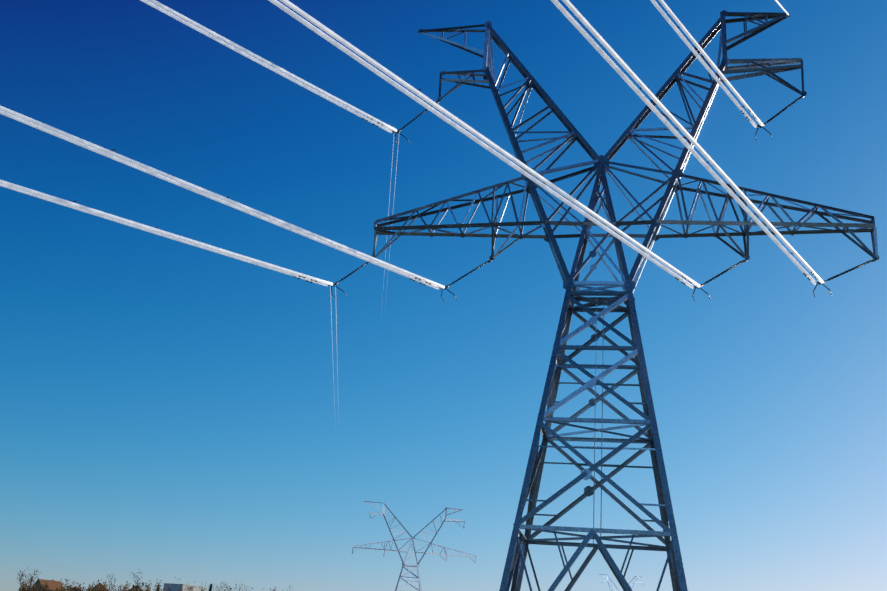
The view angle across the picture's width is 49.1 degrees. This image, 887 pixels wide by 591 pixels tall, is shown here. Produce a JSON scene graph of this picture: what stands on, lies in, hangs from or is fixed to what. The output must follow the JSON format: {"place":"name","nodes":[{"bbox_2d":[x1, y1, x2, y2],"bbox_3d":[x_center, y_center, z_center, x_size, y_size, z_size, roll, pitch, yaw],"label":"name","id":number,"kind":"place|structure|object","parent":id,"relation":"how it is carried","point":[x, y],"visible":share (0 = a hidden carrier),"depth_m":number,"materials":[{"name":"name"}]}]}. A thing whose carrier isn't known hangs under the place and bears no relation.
{"place":"outdoors","nodes":[
{"label":"outdoors","id":0,"kind":"place"},
{"bbox_2d":[0,0,886,590],"label":"sky","id":1,"kind":"structure","parent":0,"point":[168,411],"materials":[{"name":"blue"}]},
{"bbox_3d":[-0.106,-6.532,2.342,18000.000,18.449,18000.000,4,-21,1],"label":"ground","id":2,"kind":"structure","parent":0,"visible":0},
{"bbox_2d":[32,581,42,590],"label":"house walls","id":3,"kind":"structure","parent":2,"relation":"on","point":[39,585],"depth_m":346.89,"materials":[{"name":"brick"}]},
{"bbox_2d":[31,579,62,590],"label":"house roof","id":4,"kind":"object","parent":3,"relation":"on","point":[53,585],"visible":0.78,"depth_m":349.17,"materials":[{"name":"tile"}]},
{"bbox_2d":[163,584,204,590],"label":"white house walls","id":5,"kind":"structure","parent":2,"relation":"on","point":[173,587],"depth_m":370.43,"materials":[{"name":"white paint"}]},
{"bbox_2d":[163,583,205,587],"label":"roof","id":6,"kind":"structure","parent":5,"relation":"on","point":[184,584],"depth_m":371.85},
{"bbox_2d":[352,501,475,590],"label":"transmission tower","id":7,"kind":"structure","parent":2,"relation":"on","point":[414,552],"depth_m":340.31,"materials":[{"name":"metal"}]},
{"bbox_2d":[599,574,643,590],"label":"transmission tower","id":8,"kind":"structure","parent":2,"relation":"on","point":[640,583],"depth_m":643.46,"materials":[{"name":"metal"}]},
{"bbox_2d":[372,10,878,590],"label":"transmission tower","id":9,"kind":"structure","parent":2,"relation":"on","point":[518,554],"depth_m":61.76,"materials":[{"name":"metal"}]},
{"bbox_2d":[330,132,399,447],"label":"span conductors","id":10,"kind":"object","parent":9,"relation":"attached to","point":[384,270],"visible":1,"depth_m":71.14,"materials":[{"name":"white"}]},
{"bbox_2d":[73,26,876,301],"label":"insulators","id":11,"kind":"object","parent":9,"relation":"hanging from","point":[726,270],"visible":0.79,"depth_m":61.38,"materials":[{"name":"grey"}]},
{"bbox_2d":[0,0,823,288],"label":"power lines","id":12,"kind":"object","parent":11,"relation":"attached to","point":[36,124],"visible":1,"depth_m":44.08,"materials":[{"name":"metal"}]},
{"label":"scrub stems","id":13,"kind":"object","parent":2,"relation":"on","visible":0},
{"bbox_2d":[18,579,163,590],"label":"scrub leaves","id":14,"kind":"object","parent":13,"relation":"attached to","point":[27,588],"visible":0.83,"depth_m":331.22,"materials":[{"name":"plant"}]},
{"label":"scrub stems","id":15,"kind":"object","parent":2,"relation":"on","visible":0},
{"bbox_2d":[65,582,242,590],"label":"scrub leaves","id":16,"kind":"object","parent":15,"relation":"on","point":[68,587],"visible":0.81,"depth_m":336.54,"materials":[{"name":"plant"}]},
{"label":"tree","id":17,"kind":"object","parent":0,"visible":0},
{"bbox_2d":[17,567,36,580],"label":"tree twigs","id":18,"kind":"object","parent":17,"relation":"on","point":[22,574],"visible":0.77,"depth_m":381.60,"materials":[{"name":"beige plant"}]},
{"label":"tree","id":19,"kind":"object","parent":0,"visible":0},
{"bbox_2d":[26,569,38,581],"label":"tree twigs","id":20,"kind":"object","parent":19,"relation":"on","point":[31,578],"visible":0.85,"depth_m":392.63,"materials":[{"name":"beige plant"}]},
{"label":"tree","id":21,"kind":"object","parent":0,"visible":0},
{"bbox_2d":[131,569,146,589],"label":"tree twigs","id":22,"kind":"object","parent":21,"relation":"on","point":[138,579],"visible":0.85,"depth_m":406.18,"materials":[{"name":"beige plant"}]}
]}

